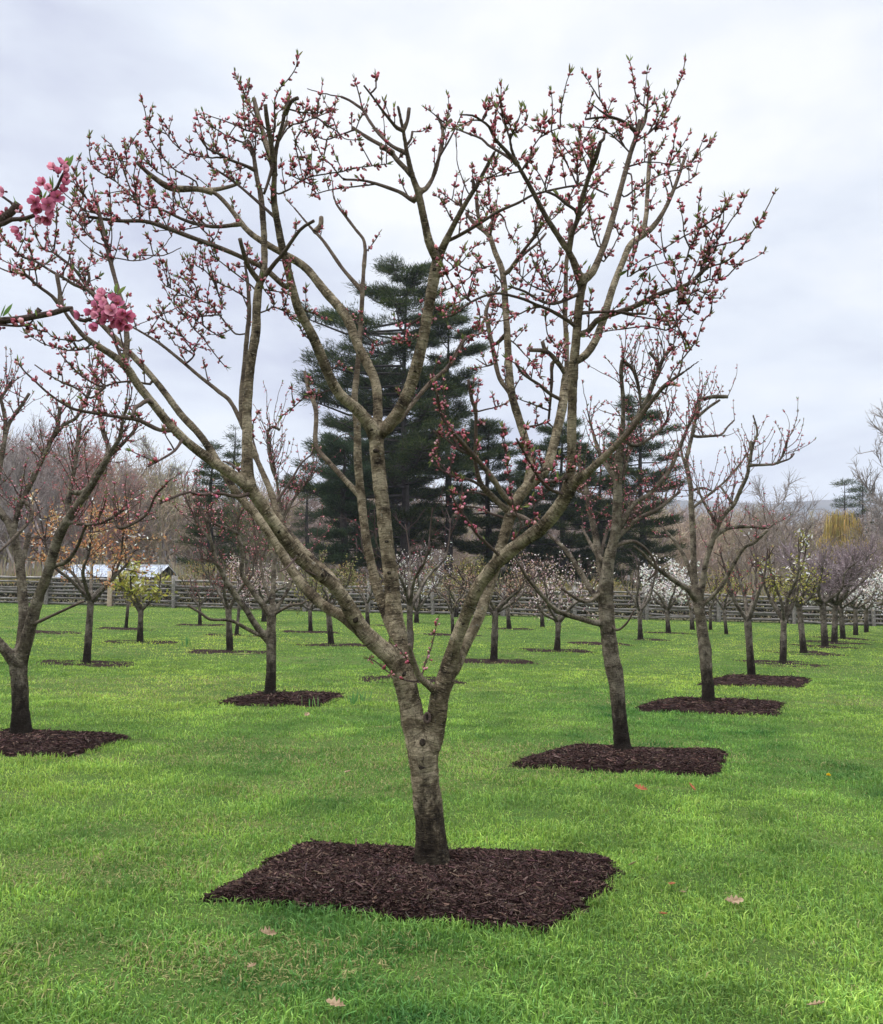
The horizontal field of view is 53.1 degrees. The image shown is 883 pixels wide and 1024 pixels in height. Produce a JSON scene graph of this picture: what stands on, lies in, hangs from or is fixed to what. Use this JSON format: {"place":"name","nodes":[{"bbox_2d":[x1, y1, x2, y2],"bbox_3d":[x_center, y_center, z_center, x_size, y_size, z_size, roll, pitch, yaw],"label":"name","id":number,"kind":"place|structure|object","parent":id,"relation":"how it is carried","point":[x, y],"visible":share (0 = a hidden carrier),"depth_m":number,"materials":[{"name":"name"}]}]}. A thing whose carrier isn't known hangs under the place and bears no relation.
{"place":"outdoors","nodes":[
{"label":"outdoors","id":0,"kind":"place"},
{"bbox_2d":[9,524,872,583],"bbox_3d":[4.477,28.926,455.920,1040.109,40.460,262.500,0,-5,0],"label":"wooded rise","id":1,"kind":"structure","parent":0,"point":[416,563],"depth_m":387.21,"materials":[{"name":"plant"}]},
{"bbox_2d":[0,596,882,1023],"bbox_3d":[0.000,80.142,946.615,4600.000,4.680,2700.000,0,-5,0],"label":"ground","id":2,"kind":"structure","parent":0,"point":[504,640],"depth_m":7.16,"materials":[{"name":"green plant"}]},
{"bbox_2d":[0,440,33,540],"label":"bare tree","id":3,"kind":"object","parent":2,"relation":"on","point":[3,529],"visible":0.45,"depth_m":112.32,"materials":[{"name":"brown plant"}]},
{"bbox_2d":[0,449,38,573],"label":"bare tree","id":4,"kind":"object","parent":2,"relation":"on","point":[7,513],"visible":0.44,"depth_m":103.31,"materials":[{"name":"brown plant"}]},
{"bbox_2d":[0,409,61,570],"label":"bare tree","id":5,"kind":"object","parent":2,"relation":"on","point":[4,488],"visible":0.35,"depth_m":120.61,"materials":[{"name":"brown plant"}]},
{"bbox_2d":[7,434,68,566],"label":"bare tree","id":6,"kind":"object","parent":2,"relation":"on","point":[23,458],"visible":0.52,"depth_m":117.08,"materials":[{"name":"brown plant"}]},
{"bbox_2d":[29,458,80,571],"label":"bare tree","id":7,"kind":"object","parent":2,"relation":"on","point":[46,507],"visible":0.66,"depth_m":108.67,"materials":[{"name":"plant"}]},
{"bbox_2d":[34,446,89,570],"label":"bare tree","id":8,"kind":"object","parent":2,"relation":"on","point":[68,462],"visible":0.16,"depth_m":124.17,"materials":[{"name":"brown plant"}]},
{"bbox_2d":[0,728,131,757],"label":"mulch bed","id":9,"kind":"object","parent":2,"relation":"on","point":[68,742],"visible":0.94,"depth_m":7.95,"materials":[{"name":"brown wood"}]},
{"bbox_2d":[0,322,180,734],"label":"peach tree","id":10,"kind":"object","parent":9,"relation":"on","point":[16,658],"visible":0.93,"depth_m":8.42,"materials":[{"name":"brown plant"}]},
{"bbox_2d":[0,155,135,332],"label":"flowering peach tree","id":11,"kind":"object","parent":2,"relation":"on","point":[104,310],"visible":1,"depth_m":1.99,"materials":[{"name":"pink plant"}]},
{"bbox_2d":[27,418,133,564],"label":"maple tree","id":12,"kind":"object","parent":2,"relation":"on","point":[91,458],"visible":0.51,"depth_m":109.54,"materials":[{"name":"brown plant"}]},
{"bbox_2d":[51,429,110,563],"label":"bare tree","id":13,"kind":"object","parent":2,"relation":"on","point":[78,470],"visible":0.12,"depth_m":128.18,"materials":[{"name":"brown plant"}]},
{"bbox_2d":[34,660,136,666],"bbox_3d":[-6.342,2.703,15.752,1.934,0.087,1.194,0,-5,-6],"label":"mulch bed","id":14,"kind":"object","parent":2,"relation":"on","point":[97,663],"visible":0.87,"depth_m":15.62,"materials":[{"name":"brown wood"}]},
{"bbox_2d":[19,481,166,663],"bbox_3d":[-6.445,1.121,15.972,2.643,3.281,2.560,-4,-6,41],"label":"orchard tree","id":15,"kind":"object","parent":14,"relation":"on","point":[89,595],"visible":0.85,"depth_m":15.75,"materials":[{"name":"brown plant"}]},
{"bbox_2d":[55,565,177,598],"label":"greenhouse","id":16,"kind":"object","parent":2,"relation":"on","point":[155,568],"visible":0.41,"depth_m":61.26,"materials":[{"name":"white glass"}]},
{"bbox_2d":[81,426,158,564],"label":"maple tree","id":17,"kind":"object","parent":2,"relation":"on","point":[129,489],"visible":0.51,"depth_m":117.53,"materials":[{"name":"brown plant"}]},
{"bbox_2d":[113,462,157,560],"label":"bare tree","id":18,"kind":"object","parent":2,"relation":"on","point":[142,506],"visible":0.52,"depth_m":119.90,"materials":[{"name":"brown plant"}]},
{"bbox_2d":[102,640,176,643],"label":"mulch bed","id":19,"kind":"object","parent":2,"relation":"on","point":[145,642],"visible":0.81,"depth_m":21.13,"materials":[{"name":"brown wood"}]},
{"bbox_2d":[103,556,177,641],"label":"orchard tree","id":20,"kind":"object","parent":19,"relation":"on","point":[126,584],"visible":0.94,"depth_m":21.24,"materials":[{"name":"green plant"}]},
{"bbox_2d":[126,429,191,564],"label":"bare tree","id":21,"kind":"object","parent":2,"relation":"on","point":[149,455],"visible":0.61,"depth_m":125.30,"materials":[{"name":"brown plant"}]},
{"bbox_2d":[175,623,224,625],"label":"mulch bed","id":22,"kind":"object","parent":2,"relation":"on","point":[181,624],"visible":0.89,"depth_m":30.23,"materials":[{"name":"brown wood"}]},
{"bbox_2d":[177,571,223,624],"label":"orchard tree","id":23,"kind":"object","parent":22,"relation":"on","point":[198,605],"visible":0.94,"depth_m":30.10,"materials":[{"name":"brown plant"}]},
{"bbox_2d":[179,559,231,605],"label":"rounded shrub","id":24,"kind":"object","parent":2,"relation":"on","point":[199,568],"visible":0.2,"depth_m":51.60,"materials":[{"name":"brown plant"}]},
{"bbox_2d":[169,439,248,585],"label":"spruce tree","id":25,"kind":"object","parent":2,"relation":"on","point":[212,474],"visible":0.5,"depth_m":83.81,"materials":[{"name":"green plant"}]},
{"bbox_2d":[188,649,265,654],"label":"mulch bed","id":26,"kind":"object","parent":2,"relation":"on","point":[204,651],"visible":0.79,"depth_m":18.99,"materials":[{"name":"brown wood"}]},
{"bbox_2d":[190,532,271,650],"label":"orchard tree","id":27,"kind":"object","parent":26,"relation":"on","point":[229,633],"visible":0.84,"depth_m":19.17,"materials":[{"name":"brown plant"}]},
{"bbox_2d":[206,633,257,636],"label":"mulch bed","id":28,"kind":"object","parent":2,"relation":"on","point":[211,634],"visible":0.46,"depth_m":24.80,"materials":[{"name":"brown wood"}]},
{"bbox_2d":[216,556,263,634],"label":"orchard tree","id":29,"kind":"object","parent":28,"relation":"on","point":[239,607],"visible":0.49,"depth_m":25.23,"materials":[{"name":"brown plant"}]},
{"bbox_2d":[214,424,255,579],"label":"spruce tree","id":30,"kind":"object","parent":2,"relation":"on","point":[229,455],"visible":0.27,"depth_m":96.51,"materials":[{"name":"green plant"}]},
{"bbox_2d":[214,477,284,578],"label":"bare tree","id":31,"kind":"object","parent":2,"relation":"on","point":[262,534],"visible":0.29,"depth_m":88.48,"materials":[{"name":"brown plant"}]},
{"bbox_2d":[226,553,313,621],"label":"orchard tree","id":32,"kind":"object","parent":2,"relation":"on","point":[265,600],"visible":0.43,"depth_m":33.78,"materials":[{"name":"brown plant"}]},
{"bbox_2d":[217,689,343,706],"bbox_3d":[-2.071,2.433,11.516,1.568,0.214,1.220,0,-5,0],"label":"mulch bed","id":33,"kind":"object","parent":2,"relation":"on","point":[295,698],"visible":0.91,"depth_m":11.21,"materials":[{"name":"brown wood"}]},
{"bbox_2d":[171,380,341,694],"bbox_3d":[-2.523,0.336,11.819,2.288,4.446,1.401,2,-5,-24],"label":"peach tree","id":34,"kind":"object","parent":33,"relation":"on","point":[271,611],"visible":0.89,"depth_m":11.56,"materials":[{"name":"brown plant"}]},
{"bbox_2d":[285,469,329,577],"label":"spruce tree","id":35,"kind":"object","parent":2,"relation":"on","point":[304,533],"visible":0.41,"depth_m":120.02,"materials":[{"name":"green plant"}]},
{"bbox_2d":[284,630,339,633],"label":"mulch bed","id":36,"kind":"object","parent":2,"relation":"on","point":[287,631],"visible":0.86,"depth_m":27.26,"materials":[{"name":"brown wood"}]},
{"bbox_2d":[283,571,324,630],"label":"orchard tree","id":37,"kind":"object","parent":36,"relation":"on","point":[309,609],"visible":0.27,"depth_m":27.43,"materials":[{"name":"brown plant"}]},
{"bbox_2d":[295,643,365,646],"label":"mulch bed","id":38,"kind":"object","parent":2,"relation":"on","point":[349,644],"visible":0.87,"depth_m":21.86,"materials":[{"name":"brown wood"}]},
{"bbox_2d":[290,542,360,643],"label":"orchard tree","id":39,"kind":"object","parent":38,"relation":"on","point":[329,619],"visible":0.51,"depth_m":21.97,"materials":[{"name":"brown plant"}]},
{"bbox_2d":[305,428,389,592],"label":"pine tree","id":40,"kind":"object","parent":2,"relation":"on","point":[335,505],"visible":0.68,"depth_m":67.28,"materials":[{"name":"green plant"}]},
{"bbox_2d":[273,251,473,594],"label":"pine tree","id":41,"kind":"object","parent":2,"relation":"on","point":[412,452],"visible":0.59,"depth_m":73.42,"materials":[{"name":"green plant"}]},
{"bbox_2d":[322,350,437,581],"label":"pine tree","id":42,"kind":"object","parent":2,"relation":"on","point":[377,361],"visible":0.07,"depth_m":81.58,"materials":[{"name":"green plant"}]},
{"bbox_2d":[358,675,466,683],"bbox_3d":[-0.507,2.771,14.599,1.920,0.082,1.224,1,-5,-9],"label":"mulch bed","id":43,"kind":"object","parent":2,"relation":"on","point":[432,680],"visible":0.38,"depth_m":14.48,"materials":[{"name":"brown wood"}]},
{"bbox_2d":[337,482,467,644],"bbox_3d":[-0.597,1.183,14.587,2.086,3.230,2.202,0,-5,0],"label":"orchard tree","id":44,"kind":"object","parent":43,"relation":"on","point":[409,600],"visible":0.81,"depth_m":14.59,"materials":[{"name":"brown plant"}]},
{"bbox_2d":[195,838,635,934],"bbox_3d":[-0.070,1.907,4.592,2.277,0.184,1.221,0,-5,0],"label":"mulch bed","id":45,"kind":"object","parent":2,"relation":"on","point":[536,888],"visible":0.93,"depth_m":4.39,"materials":[{"name":"brown wood"}]},
{"bbox_2d":[0,49,778,865],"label":"peach tree","id":46,"kind":"object","parent":45,"relation":"on","point":[424,733],"visible":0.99,"depth_m":4.89,"materials":[{"name":"brown plant"}]},
{"bbox_2d":[396,534,458,622],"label":"orchard tree","id":47,"kind":"object","parent":2,"relation":"on","point":[418,606],"visible":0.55,"depth_m":36.14,"materials":[{"name":"brown plant"}]},
{"bbox_2d":[0,418,882,589],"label":"woodland","id":48,"kind":"object","parent":2,"relation":"on","point":[683,528],"visible":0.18,"depth_m":130.23,"materials":[{"name":"brown plant"}]},
{"bbox_2d":[0,571,882,625],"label":"rail fence","id":49,"kind":"object","parent":2,"relation":"on","point":[717,611],"visible":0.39,"depth_m":46.71,"materials":[{"name":"grey wood"}]},
{"bbox_2d":[0,550,882,618],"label":"undergrowth","id":50,"kind":"object","parent":2,"relation":"on","point":[8,571],"visible":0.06,"depth_m":68.14,"materials":[{"name":"brown plant"}]},
{"bbox_2d":[0,580,882,622],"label":"hedge","id":51,"kind":"object","parent":2,"relation":"on","point":[429,602],"visible":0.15,"depth_m":47.92,"materials":[{"name":"plant"}]},
{"bbox_2d":[400,300,498,590],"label":"pine tree","id":52,"kind":"object","parent":2,"relation":"on","point":[460,529],"visible":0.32,"depth_m":79.83,"materials":[{"name":"green plant"}]},
{"bbox_2d":[420,553,483,616],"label":"orchard tree","id":53,"kind":"object","parent":2,"relation":"on","point":[456,608],"visible":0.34,"depth_m":43.33,"materials":[{"name":"brown plant"}]},
{"bbox_2d":[423,633,481,635],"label":"mulch bed","id":54,"kind":"object","parent":2,"relation":"on","point":[440,634],"visible":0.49,"depth_m":27.47,"materials":[{"name":"brown wood"}]},
{"bbox_2d":[425,574,468,633],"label":"orchard tree","id":55,"kind":"object","parent":54,"relation":"on","point":[451,609],"visible":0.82,"depth_m":27.62,"materials":[{"name":"brown plant"}]},
{"bbox_2d":[438,416,532,582],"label":"pine tree","id":56,"kind":"object","parent":2,"relation":"on","point":[489,522],"visible":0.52,"depth_m":82.73,"materials":[{"name":"green plant"}]},
{"bbox_2d":[439,553,555,660],"bbox_3d":[1.163,2.018,18.922,2.487,2.366,2.295,0,-5,0],"label":"orchard tree","id":57,"kind":"object","parent":2,"relation":"on","point":[493,610],"visible":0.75,"depth_m":18.54,"materials":[{"name":"plant"}]},
{"bbox_2d":[464,658,540,664],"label":"mulch bed","id":58,"kind":"object","parent":2,"relation":"on","point":[500,661],"visible":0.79,"depth_m":18.44,"materials":[{"name":"brown wood"}]},
{"bbox_2d":[488,628,532,629],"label":"mulch bed","id":59,"kind":"object","parent":2,"relation":"on","point":[515,628],"visible":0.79,"depth_m":32.26,"materials":[{"name":"brown wood"}]},
{"bbox_2d":[479,558,530,628],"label":"orchard tree","id":60,"kind":"object","parent":59,"relation":"on","point":[508,622],"visible":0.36,"depth_m":32.50,"materials":[{"name":"brown plant"}]},
{"bbox_2d":[494,440,568,588],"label":"pine tree","id":61,"kind":"object","parent":2,"relation":"on","point":[522,465],"visible":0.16,"depth_m":89.83,"materials":[{"name":"green plant"}]},
{"bbox_2d":[508,543,572,626],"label":"orchard tree","id":62,"kind":"object","parent":2,"relation":"on","point":[542,623],"visible":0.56,"depth_m":34.88,"materials":[{"name":"brown plant"}]},
{"bbox_2d":[519,417,612,587],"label":"pine tree","id":63,"kind":"object","parent":2,"relation":"on","point":[578,541],"visible":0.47,"depth_m":83.49,"materials":[{"name":"green plant"}]},
{"bbox_2d":[515,553,616,650],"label":"orchard tree","id":64,"kind":"object","parent":2,"relation":"on","point":[558,619],"visible":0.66,"depth_m":21.86,"materials":[{"name":"brown plant"}]},
{"bbox_2d":[559,439,650,589],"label":"pine tree","id":65,"kind":"object","parent":2,"relation":"on","point":[601,525],"visible":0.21,"depth_m":88.99,"materials":[{"name":"green plant"}]},
{"bbox_2d":[509,742,731,776],"bbox_3d":[1.703,2.260,8.120,2.275,0.191,1.310,0,-5,0],"label":"mulch bed","id":66,"kind":"object","parent":2,"relation":"on","point":[706,761],"visible":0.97,"depth_m":7.77,"materials":[{"name":"brown wood"}]},
{"bbox_2d":[513,309,710,750],"bbox_3d":[1.659,0.229,8.637,2.043,4.306,1.396,0,-5,0],"label":"peach tree","id":67,"kind":"object","parent":66,"relation":"on","point":[603,595],"visible":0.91,"depth_m":8.45,"materials":[{"name":"brown plant"}]},
{"bbox_2d":[590,392,689,590],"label":"pine tree","id":68,"kind":"object","parent":2,"relation":"on","point":[644,531],"visible":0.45,"depth_m":79.56,"materials":[{"name":"green plant"}]},
{"bbox_2d":[619,638,670,640],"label":"mulch bed","id":69,"kind":"object","parent":2,"relation":"on","point":[652,639],"visible":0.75,"depth_m":27.51,"materials":[{"name":"brown wood"}]},
{"bbox_2d":[617,551,659,638],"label":"orchard tree","id":70,"kind":"object","parent":69,"relation":"on","point":[638,605],"visible":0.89,"depth_m":27.73,"materials":[{"name":"brown plant"}]},
{"bbox_2d":[645,632,688,633],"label":"mulch bed","id":71,"kind":"object","parent":2,"relation":"on","point":[669,633],"visible":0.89,"depth_m":31.79,"materials":[{"name":"brown wood"}]},
{"bbox_2d":[634,552,699,632],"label":"orchard tree","id":72,"kind":"object","parent":71,"relation":"on","point":[676,591],"visible":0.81,"depth_m":32.12,"materials":[{"name":"white plant"}]},
{"bbox_2d":[677,577,711,629],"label":"orchard tree","id":73,"kind":"object","parent":2,"relation":"on","point":[691,610],"visible":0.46,"depth_m":35.38,"materials":[{"name":"brown plant"}]},
{"bbox_2d":[635,695,786,715],"bbox_3d":[3.746,2.642,12.054,2.518,0.226,1.522,0,-5,0],"label":"mulch bed","id":74,"kind":"object","parent":2,"relation":"on","point":[738,705],"visible":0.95,"depth_m":11.69,"materials":[{"name":"brown wood"}]},
{"bbox_2d":[633,362,816,701],"bbox_3d":[3.930,0.248,12.291,2.433,4.987,1.478,-1,-5,14],"label":"peach tree","id":75,"kind":"object","parent":74,"relation":"on","point":[696,592],"visible":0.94,"depth_m":12.21,"materials":[{"name":"brown plant"}]},
{"bbox_2d":[684,564,737,629],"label":"orchard tree","id":76,"kind":"object","parent":2,"relation":"on","point":[710,613],"visible":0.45,"depth_m":35.82,"materials":[{"name":"brown plant"}]},
{"bbox_2d":[697,562,751,633],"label":"orchard tree","id":77,"kind":"object","parent":2,"relation":"on","point":[724,605],"visible":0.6,"depth_m":32.80,"materials":[{"name":"brown plant"}]},
{"bbox_2d":[707,503,792,593],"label":"bare tree","id":78,"kind":"object","parent":2,"relation":"on","point":[746,567],"visible":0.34,"depth_m":103.93,"materials":[{"name":"brown plant"}]},
{"bbox_2d":[697,672,814,687],"bbox_3d":[5.622,2.990,15.644,1.702,0.199,2.601,-3,-5,30],"label":"mulch bed","id":79,"kind":"object","parent":2,"relation":"on","point":[740,680],"visible":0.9,"depth_m":15.35,"materials":[{"name":"brown wood"}]},
{"bbox_2d":[712,544,783,675],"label":"orchard tree","id":80,"kind":"object","parent":79,"relation":"on","point":[747,615],"visible":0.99,"depth_m":16.29,"materials":[{"name":"brown plant"}]},
{"bbox_2d":[722,492,808,587],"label":"bare tree","id":81,"kind":"object","parent":2,"relation":"on","point":[748,540],"visible":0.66,"depth_m":99.78,"materials":[{"name":"plant"}]},
{"bbox_2d":[735,478,823,578],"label":"bare tree","id":82,"kind":"object","parent":2,"relation":"on","point":[801,527],"visible":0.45,"depth_m":118.88,"materials":[{"name":"plant"}]},
{"bbox_2d":[736,660,825,666],"bbox_3d":[7.800,3.446,20.081,1.906,0.090,1.783,1,-5,-9],"label":"mulch bed","id":83,"kind":"object","parent":2,"relation":"on","point":[776,662],"visible":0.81,"depth_m":19.91,"materials":[{"name":"brown wood"}]},
{"bbox_2d":[740,528,813,663],"bbox_3d":[7.716,1.919,20.256,1.566,3.129,1.418,-2,-5,26],"label":"orchard tree","id":84,"kind":"object","parent":83,"relation":"on","point":[784,613],"visible":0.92,"depth_m":20.12,"materials":[{"name":"brown plant"}]},
{"bbox_2d":[738,467,824,575],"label":"bare tree","id":85,"kind":"object","parent":2,"relation":"on","point":[782,496],"visible":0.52,"depth_m":124.10,"materials":[{"name":"plant"}]},
{"bbox_2d":[762,650,848,655],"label":"mulch bed","id":86,"kind":"object","parent":2,"relation":"on","point":[822,653],"visible":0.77,"depth_m":23.58,"materials":[{"name":"brown wood"}]},
{"bbox_2d":[776,562,831,652],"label":"orchard tree","id":87,"kind":"object","parent":86,"relation":"on","point":[800,603],"visible":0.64,"depth_m":23.71,"materials":[{"name":"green plant"}]},
{"bbox_2d":[775,531,837,583],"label":"bare tree","id":88,"kind":"object","parent":2,"relation":"on","point":[784,543],"visible":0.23,"depth_m":77.32,"materials":[{"name":"brown plant"}]},
{"bbox_2d":[768,527,879,646],"bbox_3d":[11.469,2.253,27.002,3.136,3.777,2.952,2,-5,-18],"label":"orchard tree","id":89,"kind":"object","parent":2,"relation":"on","point":[847,564],"visible":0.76,"depth_m":26.65,"materials":[{"name":"brown plant"}]},
{"bbox_2d":[775,534,882,642],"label":"orchard tree","id":90,"kind":"object","parent":2,"relation":"on","point":[837,601],"visible":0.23,"depth_m":29.06,"materials":[{"name":"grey plant"}]},
{"bbox_2d":[808,636,876,640],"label":"mulch bed","id":91,"kind":"object","parent":2,"relation":"on","point":[849,638],"visible":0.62,"depth_m":31.76,"materials":[{"name":"brown wood"}]},
{"bbox_2d":[782,556,882,638],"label":"orchard tree","id":92,"kind":"object","parent":91,"relation":"on","point":[842,605],"visible":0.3,"depth_m":31.49,"materials":[{"name":"white plant"}]},
{"bbox_2d":[815,509,872,578],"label":"willow tree","id":93,"kind":"object","parent":2,"relation":"on","point":[833,527],"visible":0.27,"depth_m":111.28,"materials":[{"name":"yellow plant"}]},
{"bbox_2d":[829,475,865,533],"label":"pine tree","id":94,"kind":"object","parent":2,"relation":"on","point":[841,483],"visible":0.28,"depth_m":150.55,"materials":[{"name":"green plant"}]},
{"bbox_2d":[819,508,882,585],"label":"bare tree","id":95,"kind":"object","parent":2,"relation":"on","point":[856,535],"visible":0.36,"depth_m":90.65,"materials":[{"name":"brown plant"}]},
{"bbox_2d":[824,567,882,634],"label":"orchard tree","id":96,"kind":"object","parent":2,"relation":"on","point":[857,606],"visible":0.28,"depth_m":34.94,"materials":[{"name":"white plant"}]},
{"bbox_2d":[829,556,882,632],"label":"orchard tree","id":97,"kind":"object","parent":2,"relation":"on","point":[866,626],"visible":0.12,"depth_m":37.72,"materials":[{"name":"white plant"}]},
{"bbox_2d":[848,480,879,546],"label":"pine tree","id":98,"kind":"object","parent":2,"relation":"on","point":[861,490],"visible":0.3,"depth_m":152.46,"materials":[{"name":"green plant"}]},
{"bbox_2d":[848,399,882,541],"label":"bare tree","id":99,"kind":"object","parent":2,"relation":"on","point":[877,501],"visible":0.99,"depth_m":64.79,"materials":[{"name":"plant"}]},
{"bbox_2d":[0,0,882,518],"label":"sky","id":100,"kind":"structure","parent":0,"point":[791,91],"materials":[{"name":"white"}]},
{"bbox_2d":[4,500,882,543],"bbox_3d":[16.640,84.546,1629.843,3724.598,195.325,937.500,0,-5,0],"label":"hill","id":101,"kind":"structure","parent":0,"point":[823,504],"depth_m":1475.75,"materials":[{"name":"grey plant"}]},
{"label":"mulch bed","id":102,"kind":"object","parent":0,"visible":0},
{"bbox_2d":[337,563,383,624],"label":"orchard tree","id":103,"kind":"object","parent":102,"relation":"on","point":[367,617],"visible":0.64,"depth_m":32.74,"materials":[{"name":"brown plant"}]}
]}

